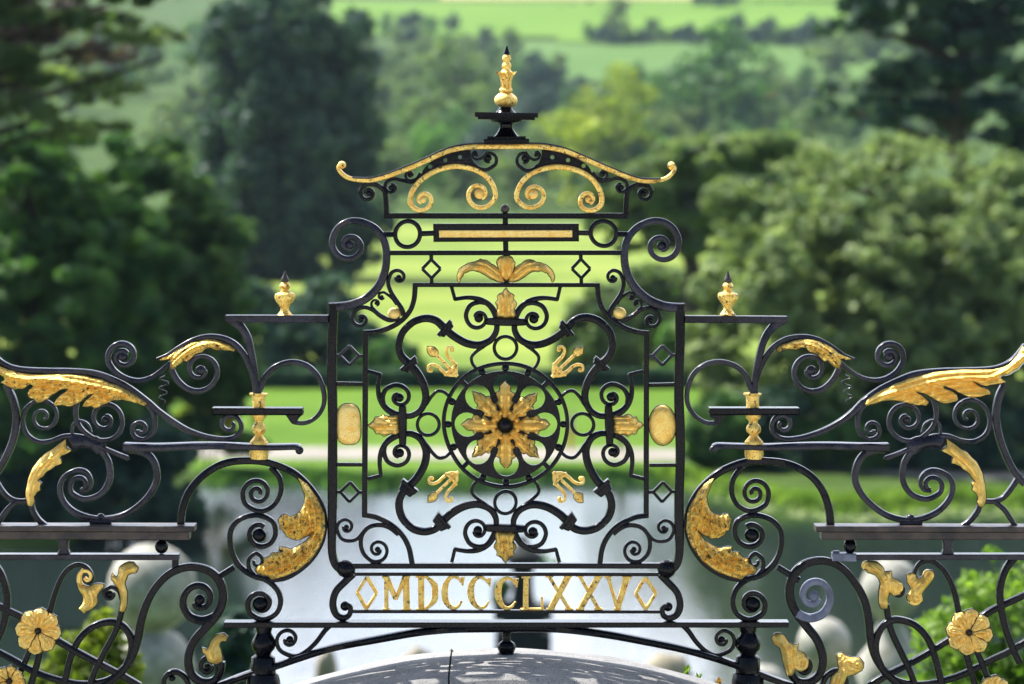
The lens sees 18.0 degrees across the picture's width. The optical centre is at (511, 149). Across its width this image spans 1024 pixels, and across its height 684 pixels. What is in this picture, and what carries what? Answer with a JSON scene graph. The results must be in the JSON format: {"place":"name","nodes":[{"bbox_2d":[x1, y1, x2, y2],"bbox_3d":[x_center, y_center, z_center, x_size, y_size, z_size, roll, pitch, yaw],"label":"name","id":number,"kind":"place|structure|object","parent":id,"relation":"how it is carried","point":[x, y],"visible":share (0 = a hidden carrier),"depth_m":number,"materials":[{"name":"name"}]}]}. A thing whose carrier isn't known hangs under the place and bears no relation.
{"place":"outdoors","nodes":[
{"label":"outdoors","id":0,"kind":"place"},
{"bbox_2d":[195,464,661,489],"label":"bank grass","id":1,"kind":"structure","parent":0,"point":[261,472],"depth_m":128.20,"materials":[{"name":"green plant"}]},
{"bbox_2d":[0,482,1023,683],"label":"lake","id":2,"kind":"structure","parent":0,"point":[705,593],"depth_m":101.25,"materials":[{"name":"grey liquid"}]},
{"bbox_2d":[490,536,556,649],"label":"fountain pedestal","id":3,"kind":"object","parent":2,"relation":"in","point":[536,640],"visible":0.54,"depth_m":85.54,"materials":[{"name":"stone"}]},
{"bbox_2d":[643,460,1023,515],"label":"reeds","id":4,"kind":"object","parent":2,"relation":"on","point":[888,497],"visible":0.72,"depth_m":119.67,"materials":[{"name":"green plant"}]},
{"bbox_2d":[690,488,1023,521],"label":"lily pads","id":5,"kind":"object","parent":2,"relation":"on","point":[949,509],"visible":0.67,"depth_m":117.19,"materials":[{"name":"green plant"}]},
{"bbox_2d":[0,0,1023,547],"bbox_3d":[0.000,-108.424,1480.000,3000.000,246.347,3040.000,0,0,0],"label":"ground","id":6,"kind":"structure","parent":0,"point":[138,108],"depth_m":829.55,"materials":[{"name":"green plant"}]},
{"bbox_2d":[40,29,85,89],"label":"distant tree","id":7,"kind":"object","parent":6,"relation":"on","point":[71,39],"visible":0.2,"depth_m":992.00,"materials":[{"name":"green plant"}]},
{"bbox_2d":[0,0,139,94],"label":"cedar tree","id":8,"kind":"object","parent":6,"relation":"on","point":[105,55],"visible":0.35,"depth_m":117.85,"materials":[{"name":"green plant"}]},
{"bbox_2d":[46,48,98,111],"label":"distant tree","id":9,"kind":"object","parent":6,"relation":"on","point":[81,69],"visible":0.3,"depth_m":916.68,"materials":[{"name":"green plant"}]},
{"bbox_2d":[24,605,145,683],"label":"laurel bush","id":10,"kind":"object","parent":6,"relation":"on","point":[93,642],"visible":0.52,"depth_m":20.91,"materials":[{"name":"green plant"}]},
{"bbox_2d":[0,117,193,522],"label":"broad tree","id":11,"kind":"object","parent":6,"relation":"on","point":[83,259],"visible":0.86,"depth_m":110.81,"materials":[{"name":"green plant"}]},
{"bbox_2d":[0,0,197,149],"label":"cedar tree","id":12,"kind":"object","parent":6,"relation":"on","point":[24,65],"visible":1,"depth_m":91.92,"materials":[{"name":"green plant"}]},
{"bbox_2d":[0,381,206,522],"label":"shrub","id":13,"kind":"object","parent":6,"relation":"on","point":[133,477],"visible":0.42,"depth_m":109.91,"materials":[{"name":"green plant"}]},
{"bbox_2d":[100,60,137,95],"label":"distant tree","id":14,"kind":"object","parent":6,"relation":"on","point":[131,75],"visible":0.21,"depth_m":993.84,"materials":[{"name":"green plant"}]},
{"bbox_2d":[117,43,177,94],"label":"distant tree","id":15,"kind":"object","parent":6,"relation":"on","point":[147,53],"visible":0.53,"depth_m":1027.93,"materials":[{"name":"green plant"}]},
{"bbox_2d":[107,543,196,683],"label":"stone urn","id":16,"kind":"object","parent":6,"relation":"on","point":[162,647],"visible":0.56,"depth_m":37.61,"materials":[{"name":"stone"}]},
{"bbox_2d":[132,96,201,156],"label":"distant tree","id":17,"kind":"object","parent":6,"relation":"on","point":[165,124],"visible":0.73,"depth_m":758.96,"materials":[{"name":"green plant"}]},
{"bbox_2d":[68,134,269,482],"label":"broad tree","id":18,"kind":"object","parent":6,"relation":"on","point":[202,298],"visible":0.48,"depth_m":120.11,"materials":[{"name":"green plant"}]},
{"bbox_2d":[140,485,211,535],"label":"shrub","id":19,"kind":"object","parent":6,"relation":"on","point":[165,509],"visible":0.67,"depth_m":109.96,"materials":[{"name":"green plant"}]},
{"bbox_2d":[174,82,210,123],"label":"distant tree","id":20,"kind":"object","parent":6,"relation":"on","point":[196,96],"visible":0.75,"depth_m":880.10,"materials":[{"name":"green plant"}]},
{"bbox_2d":[167,16,218,86],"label":"distant tree","id":21,"kind":"object","parent":6,"relation":"on","point":[189,51],"visible":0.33,"depth_m":1092.88,"materials":[{"name":"green plant"}]},
{"bbox_2d":[202,603,255,683],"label":"clipped bush","id":22,"kind":"object","parent":6,"relation":"on","point":[238,652],"visible":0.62,"depth_m":32.85,"materials":[{"name":"green plant"}]},
{"bbox_2d":[315,652,337,676],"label":"boulder","id":23,"kind":"object","parent":6,"relation":"on","point":[326,663],"visible":0.55,"depth_m":67.89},
{"bbox_2d":[371,48,397,77],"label":"distant tree","id":24,"kind":"object","parent":6,"relation":"on","point":[380,67],"visible":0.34,"depth_m":1146.03,"materials":[{"name":"green plant"}]},
{"bbox_2d":[366,74,403,118],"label":"distant tree","id":25,"kind":"object","parent":6,"relation":"on","point":[385,92],"visible":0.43,"depth_m":917.65,"materials":[{"name":"green plant"}]},
{"bbox_2d":[377,11,393,33],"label":"distant tree","id":26,"kind":"object","parent":6,"relation":"on","point":[387,16],"visible":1,"depth_m":1379.78,"materials":[{"name":"green plant"}]},
{"bbox_2d":[381,51,410,84],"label":"distant tree","id":27,"kind":"object","parent":6,"relation":"on","point":[393,68],"visible":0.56,"depth_m":1132.59,"materials":[{"name":"green plant"}]},
{"bbox_2d":[369,134,427,204],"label":"distant tree","id":28,"kind":"object","parent":6,"relation":"on","point":[391,157],"visible":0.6,"depth_m":638.80,"materials":[{"name":"green plant"}]},
{"bbox_2d":[398,58,428,89],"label":"distant tree","id":29,"kind":"object","parent":6,"relation":"on","point":[416,70],"visible":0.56,"depth_m":1093.25,"materials":[{"name":"green plant"}]},
{"bbox_2d":[401,9,425,31],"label":"distant tree","id":30,"kind":"object","parent":6,"relation":"on","point":[411,15],"visible":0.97,"depth_m":1379.85,"materials":[{"name":"green plant"}]},
{"bbox_2d":[391,77,436,119],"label":"distant tree","id":31,"kind":"object","parent":6,"relation":"on","point":[413,89],"visible":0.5,"depth_m":933.79,"materials":[{"name":"green plant"}]},
{"bbox_2d":[406,31,434,60],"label":"distant tree","id":32,"kind":"object","parent":6,"relation":"on","point":[424,46],"visible":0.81,"depth_m":1230.86,"materials":[{"name":"green plant"}]},
{"bbox_2d":[386,96,461,183],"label":"distant tree","id":33,"kind":"object","parent":6,"relation":"on","point":[412,119],"visible":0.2,"depth_m":712.47,"materials":[{"name":"green plant"}]},
{"bbox_2d":[405,120,457,194],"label":"distant tree","id":34,"kind":"object","parent":6,"relation":"on","point":[426,140],"visible":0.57,"depth_m":680.46,"materials":[{"name":"green plant"}]},
{"bbox_2d":[440,11,459,32],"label":"distant tree","id":35,"kind":"object","parent":6,"relation":"on","point":[455,25],"visible":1,"depth_m":1379.63,"materials":[{"name":"green plant"}]},
{"bbox_2d":[432,102,471,134],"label":"distant tree","id":36,"kind":"object","parent":6,"relation":"on","point":[450,120],"visible":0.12,"depth_m":718.74,"materials":[{"name":"green plant"}]},
{"bbox_2d":[441,169,487,207],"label":"distant tree","id":37,"kind":"object","parent":6,"relation":"on","point":[456,190],"visible":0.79,"depth_m":629.65,"materials":[{"name":"green plant"}]},
{"bbox_2d":[411,34,519,124],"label":"distant tree","id":38,"kind":"object","parent":6,"relation":"on","point":[455,80],"visible":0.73,"depth_m":826.11,"materials":[{"name":"green plant"}]},
{"bbox_2d":[457,35,485,61],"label":"distant tree","id":39,"kind":"object","parent":6,"relation":"on","point":[474,45],"visible":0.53,"depth_m":1208.09,"materials":[{"name":"green plant"}]},
{"bbox_2d":[447,116,499,182],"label":"distant tree","id":40,"kind":"object","parent":6,"relation":"on","point":[464,131],"visible":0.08,"depth_m":705.38,"materials":[{"name":"green plant"}]},
{"bbox_2d":[477,25,496,52],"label":"distant tree","id":41,"kind":"object","parent":6,"relation":"on","point":[489,36],"visible":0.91,"depth_m":1277.42,"materials":[{"name":"green plant"}]},
{"bbox_2d":[441,105,534,198],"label":"distant tree","id":42,"kind":"object","parent":6,"relation":"on","point":[478,137],"visible":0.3,"depth_m":664.78,"materials":[{"name":"green plant"}]},
{"bbox_2d":[487,43,502,67],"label":"distant tree","id":43,"kind":"object","parent":6,"relation":"on","point":[495,52],"visible":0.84,"depth_m":1209.17,"materials":[{"name":"green plant"}]},
{"bbox_2d":[294,648,717,683],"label":"terrace wall","id":44,"kind":"structure","parent":6,"relation":"on","point":[492,666],"depth_m":9.84,"materials":[{"name":"stone"}]},
{"bbox_2d":[0,271,327,683],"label":"garden railing","id":45,"kind":"object","parent":44,"relation":"on","point":[38,631],"visible":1,"depth_m":9.99,"materials":[{"name":"metal"}]},
{"bbox_2d":[217,46,793,683],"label":"ornamental gate panel","id":46,"kind":"structure","parent":44,"relation":"on","point":[505,424],"depth_m":9.99,"materials":[{"name":"metal"}]},
{"bbox_2d":[684,271,1023,683],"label":"garden railing","id":47,"kind":"object","parent":44,"relation":"on","point":[969,631],"visible":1,"depth_m":9.98,"materials":[{"name":"black iron paint"},{"name":"gold leaf"},{"name":"grey iron"}]},
{"bbox_2d":[501,25,526,58],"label":"distant tree","id":48,"kind":"object","parent":6,"relation":"on","point":[510,40],"visible":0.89,"depth_m":1237.77,"materials":[{"name":"green plant"}]},
{"bbox_2d":[483,121,559,209],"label":"distant tree","id":49,"kind":"object","parent":6,"relation":"on","point":[509,169],"visible":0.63,"depth_m":619.64,"materials":[{"name":"green plant"}]},
{"bbox_2d":[514,84,558,130],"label":"distant tree","id":50,"kind":"object","parent":6,"relation":"on","point":[532,107],"visible":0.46,"depth_m":846.80,"materials":[{"name":"green plant"}]},
{"bbox_2d":[513,55,575,113],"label":"distant tree","id":51,"kind":"object","parent":6,"relation":"on","point":[530,78],"visible":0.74,"depth_m":992.79,"materials":[{"name":"green plant"}]},
{"bbox_2d":[549,51,567,83],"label":"distant tree","id":52,"kind":"object","parent":6,"relation":"on","point":[558,56],"visible":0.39,"depth_m":1131.90,"materials":[{"name":"green plant"}]},
{"bbox_2d":[559,85,583,111],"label":"distant tree","id":53,"kind":"object","parent":6,"relation":"on","point":[564,98],"visible":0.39,"depth_m":970.53,"materials":[{"name":"green plant"}]},
{"bbox_2d":[560,74,594,104],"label":"distant tree","id":54,"kind":"object","parent":6,"relation":"on","point":[580,83],"visible":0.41,"depth_m":1048.39,"materials":[{"name":"green plant"}]},
{"bbox_2d":[529,61,661,205],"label":"distant tree","id":55,"kind":"object","parent":6,"relation":"on","point":[595,126],"visible":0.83,"depth_m":644.42,"materials":[{"name":"green plant"}]},
{"bbox_2d":[575,123,654,192],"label":"distant tree","id":56,"kind":"object","parent":6,"relation":"on","point":[636,151],"visible":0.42,"depth_m":643.50,"materials":[{"name":"green plant"}]},
{"bbox_2d":[644,17,661,42],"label":"distant tree","id":57,"kind":"object","parent":6,"relation":"on","point":[649,27],"visible":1,"depth_m":1292.71,"materials":[{"name":"green plant"}]},
{"bbox_2d":[642,108,695,138],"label":"distant tree","id":58,"kind":"object","parent":6,"relation":"on","point":[668,129],"visible":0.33,"depth_m":741.42,"materials":[{"name":"green plant"}]},
{"bbox_2d":[646,652,692,675],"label":"boulder","id":59,"kind":"object","parent":6,"relation":"on","point":[675,662],"visible":0.48,"depth_m":67.84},
{"bbox_2d":[665,103,705,136],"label":"distant tree","id":60,"kind":"object","parent":6,"relation":"on","point":[687,112],"visible":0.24,"depth_m":773.08,"materials":[{"name":"green plant"}]},
{"bbox_2d":[678,21,700,42],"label":"distant tree","id":61,"kind":"object","parent":6,"relation":"on","point":[687,32],"visible":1,"depth_m":1275.39,"materials":[{"name":"green plant"}]},
{"bbox_2d":[578,128,812,358],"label":"cedar tree","id":62,"kind":"object","parent":6,"relation":"on","point":[703,160],"visible":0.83,"depth_m":176.62,"materials":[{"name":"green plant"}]},
{"bbox_2d":[635,16,785,134],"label":"distant tree","id":63,"kind":"object","parent":6,"relation":"on","point":[747,96],"visible":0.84,"depth_m":783.47,"materials":[{"name":"green plant"}]},
{"bbox_2d":[722,11,748,37],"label":"distant tree","id":64,"kind":"object","parent":6,"relation":"on","point":[737,18],"visible":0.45,"depth_m":1275.15,"materials":[{"name":"green plant"}]},
{"bbox_2d":[753,15,781,43],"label":"distant tree","id":65,"kind":"object","parent":6,"relation":"on","point":[770,25],"visible":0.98,"depth_m":1259.58,"materials":[{"name":"green plant"}]},
{"bbox_2d":[755,57,788,95],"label":"distant tree","id":66,"kind":"object","parent":6,"relation":"on","point":[776,76],"visible":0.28,"depth_m":1066.37,"materials":[{"name":"green plant"}]},
{"bbox_2d":[760,664,785,683],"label":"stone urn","id":67,"kind":"object","parent":6,"relation":"on","point":[770,669],"visible":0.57,"depth_m":39.88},
{"bbox_2d":[756,96,793,130],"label":"distant tree","id":68,"kind":"object","parent":6,"relation":"on","point":[778,113],"visible":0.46,"depth_m":904.00,"materials":[{"name":"green plant"}]},
{"bbox_2d":[769,25,791,45],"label":"distant tree","id":69,"kind":"object","parent":6,"relation":"on","point":[781,33],"visible":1,"depth_m":1253.34,"materials":[{"name":"green plant"}]},
{"bbox_2d":[772,75,802,109],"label":"distant tree","id":70,"kind":"object","parent":6,"relation":"on","point":[790,98],"visible":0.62,"depth_m":986.22,"materials":[{"name":"green plant"}]},
{"bbox_2d":[760,119,821,199],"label":"distant tree","id":71,"kind":"object","parent":6,"relation":"on","point":[790,127],"visible":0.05,"depth_m":672.16,"materials":[{"name":"green plant"}]},
{"bbox_2d":[788,63,815,101],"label":"distant tree","id":72,"kind":"object","parent":6,"relation":"on","point":[805,85],"visible":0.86,"depth_m":1065.93,"materials":[{"name":"green plant"}]},
{"bbox_2d":[791,13,820,46],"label":"distant tree","id":73,"kind":"object","parent":6,"relation":"on","point":[801,32],"visible":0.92,"depth_m":1244.36,"materials":[{"name":"green plant"}]},
{"bbox_2d":[779,91,851,150],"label":"distant tree","id":74,"kind":"object","parent":6,"relation":"on","point":[824,125],"visible":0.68,"depth_m":835.99,"materials":[{"name":"green plant"}]},
{"bbox_2d":[793,123,839,173],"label":"distant tree","id":75,"kind":"object","parent":6,"relation":"on","point":[800,132],"visible":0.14,"depth_m":735.49,"materials":[{"name":"green plant"}]},
{"bbox_2d":[797,617,850,683],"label":"stone urn","id":76,"kind":"object","parent":6,"relation":"on","point":[834,634],"visible":0.46,"depth_m":38.77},
{"bbox_2d":[800,27,867,89],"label":"distant tree","id":77,"kind":"object","parent":6,"relation":"on","point":[832,54],"visible":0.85,"depth_m":1107.88,"materials":[{"name":"green plant"}]},
{"bbox_2d":[830,102,869,143],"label":"distant tree","id":78,"kind":"object","parent":6,"relation":"on","point":[854,132],"visible":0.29,"depth_m":906.81,"materials":[{"name":"green plant"}]},
{"bbox_2d":[842,9,895,57],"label":"distant tree","id":79,"kind":"object","parent":6,"relation":"on","point":[868,52],"visible":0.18,"depth_m":1194.67,"materials":[{"name":"green plant"}]},
{"bbox_2d":[856,560,925,683],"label":"stone urn","id":80,"kind":"object","parent":6,"relation":"on","point":[901,606],"visible":0.48,"depth_m":37.76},
{"bbox_2d":[914,77,947,136],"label":"distant tree","id":81,"kind":"object","parent":6,"relation":"on","point":[929,127],"visible":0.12,"depth_m":929.64,"materials":[{"name":"green plant"}]},
{"bbox_2d":[899,544,1023,683],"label":"laurel bush","id":82,"kind":"object","parent":6,"relation":"on","point":[1009,669],"visible":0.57,"depth_m":18.92,"materials":[{"name":"green plant"}]},
{"bbox_2d":[989,73,1023,127],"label":"distant tree","id":83,"kind":"object","parent":6,"relation":"on","point":[999,86],"visible":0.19,"depth_m":941.89,"materials":[{"name":"green plant"}]},
{"bbox_2d":[0,222,1023,378],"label":"meadow","id":84,"kind":"structure","parent":0,"point":[439,302],"depth_m":297.62,"materials":[{"name":"grass"}]},
{"bbox_2d":[206,275,303,368],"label":"garden tree","id":85,"kind":"object","parent":84,"relation":"on","point":[272,336],"visible":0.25,"depth_m":188.61,"materials":[{"name":"green plant"}]},
{"bbox_2d":[184,0,397,280],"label":"giant conifer","id":86,"kind":"object","parent":84,"relation":"on","point":[295,122],"visible":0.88,"depth_m":315.34,"materials":[{"name":"green plant"}]},
{"bbox_2d":[259,272,390,367],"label":"garden tree","id":87,"kind":"object","parent":84,"relation":"on","point":[319,294],"visible":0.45,"depth_m":190.29,"materials":[{"name":"green plant"}]},
{"bbox_2d":[354,334,427,368],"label":"garden tree","id":88,"kind":"object","parent":84,"relation":"on","point":[382,354],"visible":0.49,"depth_m":187.02,"materials":[{"name":"green plant"}]},
{"bbox_2d":[548,279,643,367],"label":"garden tree","id":89,"kind":"object","parent":84,"relation":"on","point":[593,341],"visible":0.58,"depth_m":188.90,"materials":[{"name":"green plant"}]},
{"bbox_2d":[609,261,683,362],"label":"garden tree","id":90,"kind":"object","parent":84,"relation":"on","point":[661,281],"visible":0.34,"depth_m":194.32,"materials":[{"name":"green plant"}]},
{"bbox_2d":[653,316,745,368],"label":"garden tree","id":91,"kind":"object","parent":84,"relation":"on","point":[666,336],"visible":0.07,"depth_m":185.11,"materials":[{"name":"green plant"}]},
{"bbox_2d":[556,31,592,41],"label":"field","id":92,"kind":"structure","parent":0,"point":[569,36],"depth_m":1319.69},
{"bbox_2d":[155,388,1023,470],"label":"lawn","id":93,"kind":"structure","parent":0,"point":[281,429],"depth_m":152.87,"materials":[{"name":"green plant"}]},
{"bbox_2d":[259,366,701,388],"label":"hedge","id":94,"kind":"object","parent":93,"relation":"on","point":[291,378],"visible":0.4,"depth_m":174.02,"materials":[{"name":"plant"}]},
{"bbox_2d":[672,223,776,421],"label":"slender tree","id":95,"kind":"object","parent":93,"relation":"on","point":[703,292],"visible":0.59,"depth_m":136.33,"materials":[{"name":"green plant"}]},
{"bbox_2d":[685,389,766,473],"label":"lakeside bush","id":96,"kind":"object","parent":93,"relation":"on","point":[700,439],"visible":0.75,"depth_m":128.64,"materials":[{"name":"green plant"}]},
{"bbox_2d":[723,382,830,472],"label":"lakeside bush","id":97,"kind":"object","parent":93,"relation":"on","point":[784,396],"visible":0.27,"depth_m":129.78,"materials":[{"name":"green plant"}]},
{"bbox_2d":[790,390,901,471],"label":"lakeside bush","id":98,"kind":"object","parent":93,"relation":"on","point":[838,459],"visible":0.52,"depth_m":129.50,"materials":[{"name":"green plant"}]},
{"bbox_2d":[698,131,1023,448],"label":"round tree","id":99,"kind":"object","parent":93,"relation":"on","point":[937,281],"visible":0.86,"depth_m":130.50,"materials":[{"name":"green plant"}]},
{"bbox_2d":[809,0,1023,188],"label":"tall cedar","id":100,"kind":"object","parent":93,"relation":"on","point":[964,30],"visible":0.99,"depth_m":158.94,"materials":[{"name":"green plant"}]},
{"bbox_2d":[860,388,984,470],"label":"lakeside bush","id":101,"kind":"object","parent":93,"relation":"on","point":[925,459],"visible":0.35,"depth_m":129.40,"materials":[{"name":"green plant"}]},
{"bbox_2d":[929,385,1023,471],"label":"lakeside bush","id":102,"kind":"object","parent":93,"relation":"on","point":[988,457],"visible":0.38,"depth_m":129.04,"materials":[{"name":"green plant"}]},
{"bbox_2d":[330,1,848,36],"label":"field","id":103,"kind":"structure","parent":0,"point":[539,18],"depth_m":1444.92,"materials":[{"name":"plant"}]},
{"bbox_2d":[200,447,1023,479],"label":"path","id":104,"kind":"structure","parent":0,"point":[656,454],"depth_m":135.73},
{"bbox_2d":[500,42,897,80],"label":"field","id":105,"kind":"structure","parent":0,"point":[591,61],"depth_m":1232.09,"materials":[{"name":"plant"}]},
{"bbox_2d":[592,22,612,43],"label":"distant tree","id":106,"kind":"object","parent":105,"relation":"on","point":[603,31],"visible":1,"depth_m":1290.76,"materials":[{"name":"green plant"}]},
{"bbox_2d":[599,0,633,43],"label":"distant tree","id":107,"kind":"object","parent":105,"relation":"on","point":[618,9],"visible":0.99,"depth_m":1290.38,"materials":[{"name":"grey plant"}]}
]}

